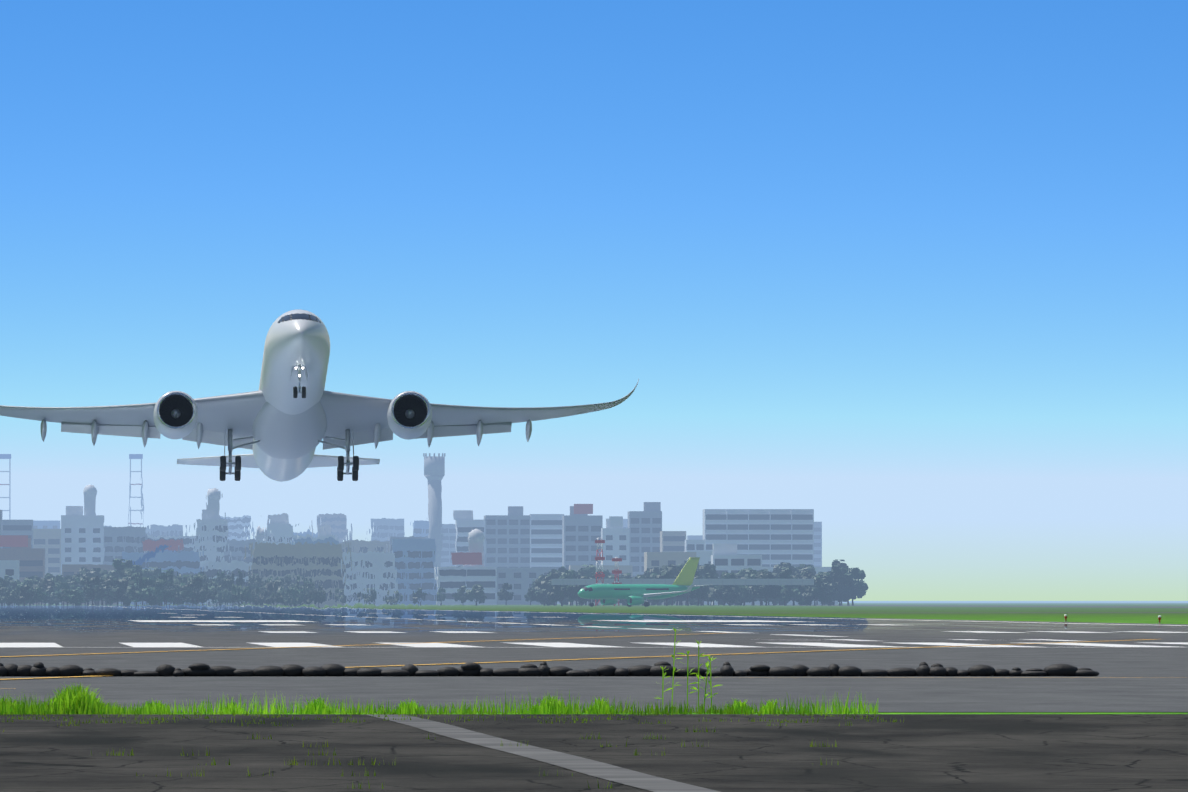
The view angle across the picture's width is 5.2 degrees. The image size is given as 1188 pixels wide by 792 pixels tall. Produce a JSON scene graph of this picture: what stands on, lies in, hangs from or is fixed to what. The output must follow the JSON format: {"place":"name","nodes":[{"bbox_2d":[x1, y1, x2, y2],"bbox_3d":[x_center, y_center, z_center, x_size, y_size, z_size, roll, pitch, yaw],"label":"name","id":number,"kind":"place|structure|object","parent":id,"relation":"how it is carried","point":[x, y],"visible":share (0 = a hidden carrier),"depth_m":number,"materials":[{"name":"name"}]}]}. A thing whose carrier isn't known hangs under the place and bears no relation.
{"place":"outdoors","nodes":[
{"label":"outdoors","id":0,"kind":"place"},
{"bbox_2d":[0,309,638,481],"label":"airplane","id":1,"kind":"object","parent":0,"point":[286,418],"visible":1,"depth_m":1197.77,"materials":[{"name":"grey metal"}]},
{"bbox_2d":[0,601,1187,713],"bbox_3d":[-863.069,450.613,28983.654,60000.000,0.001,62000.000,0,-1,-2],"label":"ground","id":2,"kind":"structure","parent":0,"point":[945,613],"depth_m":1463.04,"materials":[{"name":"green plant"}]},
{"bbox_2d":[0,579,8,605],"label":"tree","id":3,"kind":"object","parent":2,"relation":"on","point":[5,583],"visible":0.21,"depth_m":3252.41,"materials":[{"name":"green plant"}]},
{"bbox_2d":[4,575,13,584],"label":"tree","id":4,"kind":"object","parent":2,"relation":"on","point":[8,578],"visible":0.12,"depth_m":3427.77,"materials":[{"name":"green plant"}]},
{"bbox_2d":[10,581,27,604],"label":"tree","id":5,"kind":"object","parent":2,"relation":"on","point":[13,585],"visible":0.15,"depth_m":3309.36,"materials":[{"name":"green plant"}]},
{"bbox_2d":[16,582,30,604],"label":"tree","id":6,"kind":"object","parent":2,"relation":"on","point":[25,583],"visible":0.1,"depth_m":3263.46,"materials":[{"name":"green plant"}]},
{"bbox_2d":[15,577,32,605],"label":"tree","id":7,"kind":"object","parent":2,"relation":"on","point":[27,579],"visible":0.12,"depth_m":3280.14,"materials":[{"name":"green plant"}]},
{"bbox_2d":[0,453,837,604],"bbox_3d":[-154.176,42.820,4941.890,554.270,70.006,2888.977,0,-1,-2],"label":"skyline","id":8,"kind":"structure","parent":2,"relation":"on","point":[728,541],"depth_m":4366.06,"materials":[{"name":"grey concrete"}]},
{"bbox_2d":[531,574,545,590],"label":"tree","id":9,"kind":"object","parent":2,"relation":"on","point":[540,577],"visible":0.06,"depth_m":3391.97,"materials":[{"name":"green plant"}]},
{"bbox_2d":[530,580,551,605],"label":"tree","id":10,"kind":"object","parent":2,"relation":"on","point":[545,588],"visible":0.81,"depth_m":3203.11,"materials":[{"name":"green plant"}]},
{"bbox_2d":[543,573,559,605],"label":"tree","id":11,"kind":"object","parent":2,"relation":"on","point":[550,576],"visible":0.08,"depth_m":3219.40,"materials":[{"name":"green plant"}]},
{"bbox_2d":[549,569,560,604],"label":"tree","id":12,"kind":"object","parent":2,"relation":"on","point":[556,571],"visible":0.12,"depth_m":3331.32,"materials":[{"name":"green plant"}]},
{"bbox_2d":[547,577,572,605],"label":"tree","id":13,"kind":"object","parent":2,"relation":"on","point":[556,594],"visible":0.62,"depth_m":3071.02,"materials":[{"name":"green plant"}]},
{"bbox_2d":[558,566,565,573],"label":"tree","id":14,"kind":"object","parent":2,"relation":"on","point":[561,569],"visible":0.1,"depth_m":3406.05,"materials":[{"name":"green plant"}]},
{"bbox_2d":[559,570,576,605],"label":"tree","id":15,"kind":"object","parent":2,"relation":"on","point":[570,574],"visible":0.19,"depth_m":3195.55,"materials":[{"name":"green plant"}]},
{"bbox_2d":[558,575,580,604],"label":"tree","id":16,"kind":"object","parent":2,"relation":"on","point":[565,601],"visible":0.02,"depth_m":3309.33,"materials":[{"name":"green plant"}]},
{"bbox_2d":[567,598,583,605],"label":"tree","id":17,"kind":"object","parent":2,"relation":"on","point":[569,600],"visible":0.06,"depth_m":3162.89,"materials":[{"name":"green plant"}]},
{"bbox_2d":[565,576,589,605],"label":"tree","id":18,"kind":"object","parent":2,"relation":"on","point":[573,591],"visible":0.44,"depth_m":3064.40,"materials":[{"name":"green plant"}]},
{"bbox_2d":[576,564,595,604],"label":"tree","id":19,"kind":"object","parent":2,"relation":"on","point":[588,570],"visible":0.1,"depth_m":3385.33,"materials":[{"name":"green plant"}]},
{"bbox_2d":[588,599,598,605],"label":"tree","id":20,"kind":"object","parent":2,"relation":"on","point":[593,600],"visible":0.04,"depth_m":3145.78,"materials":[{"name":"green plant"}]},
{"bbox_2d":[0,605,1187,791],"bbox_3d":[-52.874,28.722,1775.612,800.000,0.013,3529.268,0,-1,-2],"label":"pavements","id":21,"kind":"structure","parent":2,"relation":"on","point":[1140,667],"depth_m":152.07,"materials":[{"name":"grey asphalt"}]},
{"bbox_2d":[0,583,10,605],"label":"tree","id":22,"kind":"object","parent":21,"relation":"on","point":[2,589],"visible":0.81,"depth_m":3160.84,"materials":[{"name":"green plant"}]},
{"bbox_2d":[3,590,18,605],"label":"tree","id":23,"kind":"object","parent":21,"relation":"on","point":[10,599],"visible":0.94,"depth_m":3108.04,"materials":[{"name":"green plant"}]},
{"bbox_2d":[11,584,22,605],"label":"tree","id":24,"kind":"object","parent":21,"relation":"on","point":[19,587],"visible":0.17,"depth_m":3132.20,"materials":[{"name":"green plant"}]},
{"bbox_2d":[15,585,32,605],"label":"tree","id":25,"kind":"object","parent":21,"relation":"on","point":[23,594],"visible":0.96,"depth_m":3061.51,"materials":[{"name":"green plant"}]},
{"bbox_2d":[24,584,32,605],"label":"tree","id":26,"kind":"object","parent":21,"relation":"on","point":[30,590],"visible":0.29,"depth_m":3121.06,"materials":[{"name":"green plant"}]},
{"bbox_2d":[33,478,529,611],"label":"haze","id":27,"kind":"object","parent":21,"relation":"on","point":[271,545],"visible":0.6,"depth_m":1419.55,"materials":[{"name":"white"}]},
{"bbox_2d":[0,628,903,788],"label":"grass","id":28,"kind":"structure","parent":21,"relation":"on","point":[78,700],"depth_m":139.50,"materials":[{"name":"green plant"}]},
{"bbox_2d":[0,661,1098,676],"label":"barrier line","id":29,"kind":"object","parent":21,"relation":"on","point":[38,669],"visible":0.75,"depth_m":208.41,"materials":[{"name":"black rubber"}]},
{"bbox_2d":[1064,614,1160,622],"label":"runway lights","id":30,"kind":"object","parent":21,"relation":"on","point":[1159,617],"visible":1,"depth_m":729.56,"materials":[{"name":"red"}]},
{"bbox_2d":[589,569,603,605],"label":"tree","id":31,"kind":"object","parent":2,"relation":"on","point":[599,571],"visible":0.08,"depth_m":3260.80,"materials":[{"name":"green plant"}]},
{"bbox_2d":[595,570,610,578],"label":"tree","id":32,"kind":"object","parent":2,"relation":"on","point":[607,573],"visible":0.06,"depth_m":3430.53,"materials":[{"name":"green plant"}]},
{"bbox_2d":[595,538,621,605],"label":"lattice towers","id":33,"kind":"structure","parent":2,"relation":"on","point":[615,571],"depth_m":2900.29,"materials":[{"name":"red metal"}]},
{"bbox_2d":[616,573,631,578],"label":"tree","id":34,"kind":"object","parent":2,"relation":"on","point":[625,576],"visible":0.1,"depth_m":3406.81,"materials":[{"name":"green plant"}]},
{"bbox_2d":[635,574,650,601],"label":"tree","id":35,"kind":"object","parent":2,"relation":"on","point":[638,576],"visible":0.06,"depth_m":3221.31,"materials":[{"name":"green plant"}]},
{"bbox_2d":[578,557,712,606],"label":"airplane","id":36,"kind":"object","parent":2,"relation":"on","point":[632,594],"visible":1,"depth_m":2590.41,"materials":[{"name":"green metal"}]},
{"bbox_2d":[647,599,656,605],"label":"tree","id":37,"kind":"object","parent":2,"relation":"on","point":[652,602],"visible":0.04,"depth_m":3247.38,"materials":[{"name":"green plant"}]},
{"bbox_2d":[643,567,661,604],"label":"tree","id":38,"kind":"object","parent":2,"relation":"on","point":[648,571],"visible":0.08,"depth_m":3361.63,"materials":[{"name":"green plant"}]},
{"bbox_2d":[650,572,664,605],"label":"tree","id":39,"kind":"object","parent":2,"relation":"on","point":[652,575],"visible":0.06,"depth_m":3239.66,"materials":[{"name":"green plant"}]},
{"bbox_2d":[659,565,672,605],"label":"tree","id":40,"kind":"object","parent":2,"relation":"on","point":[663,568],"visible":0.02,"depth_m":3263.48,"materials":[{"name":"green plant"}]},
{"bbox_2d":[651,572,682,605],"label":"tree","id":41,"kind":"object","parent":2,"relation":"on","point":[666,575],"visible":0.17,"depth_m":3088.17,"materials":[{"name":"green plant"}]},
{"bbox_2d":[664,599,675,605],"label":"tree","id":42,"kind":"object","parent":2,"relation":"on","point":[669,601],"visible":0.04,"depth_m":3266.44,"materials":[{"name":"green plant"}]},
{"bbox_2d":[664,564,682,605],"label":"tree","id":43,"kind":"object","parent":2,"relation":"on","point":[674,569],"visible":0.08,"depth_m":3223.00,"materials":[{"name":"green plant"}]},
{"bbox_2d":[551,578,813,584],"bbox_3d":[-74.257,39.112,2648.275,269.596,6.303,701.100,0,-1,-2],"label":"wall","id":44,"kind":"structure","parent":2,"relation":"on","point":[745,581],"depth_m":3001.61,"materials":[{"name":"grey concrete"}]},
{"bbox_2d":[674,574,690,605],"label":"tree","id":45,"kind":"object","parent":2,"relation":"on","point":[681,599],"visible":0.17,"depth_m":3239.85,"materials":[{"name":"green plant"}]},
{"bbox_2d":[673,596,693,605],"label":"tree","id":46,"kind":"object","parent":2,"relation":"on","point":[690,602],"visible":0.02,"depth_m":3257.93,"materials":[{"name":"green plant"}]},
{"bbox_2d":[676,570,707,605],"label":"tree","id":47,"kind":"object","parent":2,"relation":"on","point":[687,596],"visible":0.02,"depth_m":3116.16,"materials":[{"name":"green plant"}]},
{"bbox_2d":[687,574,708,605],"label":"tree","id":48,"kind":"object","parent":2,"relation":"on","point":[698,593],"visible":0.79,"depth_m":3065.40,"materials":[{"name":"green plant"}]},
{"bbox_2d":[690,577,717,605],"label":"tree","id":49,"kind":"object","parent":2,"relation":"on","point":[694,601],"visible":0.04,"depth_m":3248.60,"materials":[{"name":"green plant"}]},
{"bbox_2d":[697,564,716,605],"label":"tree","id":50,"kind":"object","parent":2,"relation":"on","point":[704,568],"visible":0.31,"depth_m":3252.92,"materials":[{"name":"green plant"}]},
{"bbox_2d":[701,564,718,604],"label":"tree","id":51,"kind":"object","parent":2,"relation":"on","point":[713,566],"visible":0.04,"depth_m":3363.71,"materials":[{"name":"green plant"}]},
{"bbox_2d":[705,573,718,605],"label":"tree","id":52,"kind":"object","parent":2,"relation":"on","point":[709,597],"visible":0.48,"depth_m":3156.93,"materials":[{"name":"green plant"}]},
{"bbox_2d":[713,574,725,604],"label":"tree","id":53,"kind":"object","parent":2,"relation":"on","point":[721,601],"depth_m":3288.87,"materials":[{"name":"green plant"}]},
{"bbox_2d":[709,585,737,605],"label":"tree","id":54,"kind":"object","parent":2,"relation":"on","point":[724,593],"visible":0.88,"depth_m":3091.41,"materials":[{"name":"green plant"}]},
{"bbox_2d":[720,572,740,605],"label":"tree","id":55,"kind":"object","parent":2,"relation":"on","point":[727,575],"visible":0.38,"depth_m":3113.21,"materials":[{"name":"green plant"}]},
{"bbox_2d":[733,573,748,605],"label":"tree","id":56,"kind":"object","parent":2,"relation":"on","point":[738,576],"visible":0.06,"depth_m":3259.16,"materials":[{"name":"green plant"}]},
{"bbox_2d":[736,585,755,605],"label":"tree","id":57,"kind":"object","parent":2,"relation":"on","point":[741,599],"visible":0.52,"depth_m":3145.50,"materials":[{"name":"green plant"}]},
{"bbox_2d":[736,568,757,604],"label":"tree","id":58,"kind":"object","parent":2,"relation":"on","point":[743,572],"visible":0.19,"depth_m":3297.38,"materials":[{"name":"green plant"}]},
{"bbox_2d":[740,570,756,605],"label":"tree","id":59,"kind":"object","parent":2,"relation":"on","point":[743,588],"visible":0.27,"depth_m":3110.42,"materials":[{"name":"green plant"}]},
{"bbox_2d":[749,571,768,605],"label":"tree","id":60,"kind":"object","parent":2,"relation":"on","point":[752,575],"visible":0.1,"depth_m":3107.15,"materials":[{"name":"green plant"}]},
{"bbox_2d":[757,569,768,604],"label":"tree","id":61,"kind":"object","parent":2,"relation":"on","point":[766,571],"visible":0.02,"depth_m":3288.10,"materials":[{"name":"green plant"}]},
{"bbox_2d":[747,572,780,605],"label":"tree","id":62,"kind":"object","parent":2,"relation":"on","point":[763,591],"visible":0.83,"depth_m":3091.84,"materials":[{"name":"green plant"}]},
{"bbox_2d":[758,573,788,604],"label":"tree","id":63,"kind":"object","parent":2,"relation":"on","point":[775,575],"visible":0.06,"depth_m":3295.14,"materials":[{"name":"green plant"}]},
{"bbox_2d":[763,578,783,605],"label":"tree","id":64,"kind":"object","parent":2,"relation":"on","point":[768,599],"visible":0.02,"depth_m":3209.06,"materials":[{"name":"green plant"}]},
{"bbox_2d":[773,562,794,604],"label":"tree","id":65,"kind":"object","parent":2,"relation":"on","point":[777,569],"visible":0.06,"depth_m":3376.58,"materials":[{"name":"green plant"}]},
{"bbox_2d":[775,567,795,605],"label":"tree","id":66,"kind":"object","parent":2,"relation":"on","point":[787,594],"visible":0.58,"depth_m":3101.25,"materials":[{"name":"green plant"}]},
{"bbox_2d":[778,578,804,605],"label":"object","id":67,"kind":"object","parent":2,"relation":"on","point":[798,597],"visible":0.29,"depth_m":3152.89,"materials":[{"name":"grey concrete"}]},
{"bbox_2d":[790,568,799,599],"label":"tree","id":68,"kind":"object","parent":2,"relation":"on","point":[795,570],"visible":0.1,"depth_m":3376.16,"materials":[{"name":"green plant"}]},
{"bbox_2d":[793,573,802,605],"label":"tree","id":69,"kind":"object","parent":2,"relation":"on","point":[796,575],"visible":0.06,"depth_m":3232.39,"materials":[{"name":"green plant"}]},
{"bbox_2d":[798,569,812,605],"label":"tree","id":70,"kind":"object","parent":2,"relation":"on","point":[806,574],"visible":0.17,"depth_m":3181.23,"materials":[{"name":"green plant"}]},
{"bbox_2d":[796,564,815,574],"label":"tree","id":71,"kind":"object","parent":2,"relation":"on","point":[806,567],"visible":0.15,"depth_m":3450.05,"materials":[{"name":"green plant"}]},
{"bbox_2d":[798,574,829,605],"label":"tree","id":72,"kind":"object","parent":2,"relation":"on","point":[819,592],"visible":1,"depth_m":3120.06,"materials":[{"name":"green plant"}]},
{"bbox_2d":[809,573,837,605],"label":"tree","id":73,"kind":"object","parent":2,"relation":"on","point":[833,587],"visible":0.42,"depth_m":3170.91,"materials":[{"name":"green plant"}]},
{"bbox_2d":[824,571,844,605],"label":"tree","id":74,"kind":"object","parent":2,"relation":"on","point":[835,579],"visible":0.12,"depth_m":3227.90,"materials":[{"name":"green plant"}]},
{"bbox_2d":[832,559,848,604],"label":"tree","id":75,"kind":"object","parent":2,"relation":"on","point":[835,562],"visible":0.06,"depth_m":3391.74,"materials":[{"name":"green plant"}]},
{"bbox_2d":[831,565,856,605],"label":"tree","id":76,"kind":"object","parent":2,"relation":"on","point":[841,574],"visible":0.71,"depth_m":3227.10,"materials":[{"name":"green plant"}]},
{"bbox_2d":[841,578,859,605],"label":"tree","id":77,"kind":"object","parent":2,"relation":"on","point":[853,592],"visible":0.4,"depth_m":3229.76,"materials":[{"name":"green plant"}]},
{"bbox_2d":[841,567,866,604],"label":"tree","id":78,"kind":"object","parent":2,"relation":"on","point":[861,581],"visible":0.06,"depth_m":3267.99,"materials":[{"name":"green plant"}]},
{"bbox_2d":[844,568,867,605],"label":"tree","id":79,"kind":"object","parent":2,"relation":"on","point":[856,573],"visible":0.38,"depth_m":3252.59,"materials":[{"name":"green plant"}]},
{"bbox_2d":[0,0,1187,600],"label":"sky","id":80,"kind":"structure","parent":0,"point":[910,275],"materials":[{"name":"blue"}]}
]}

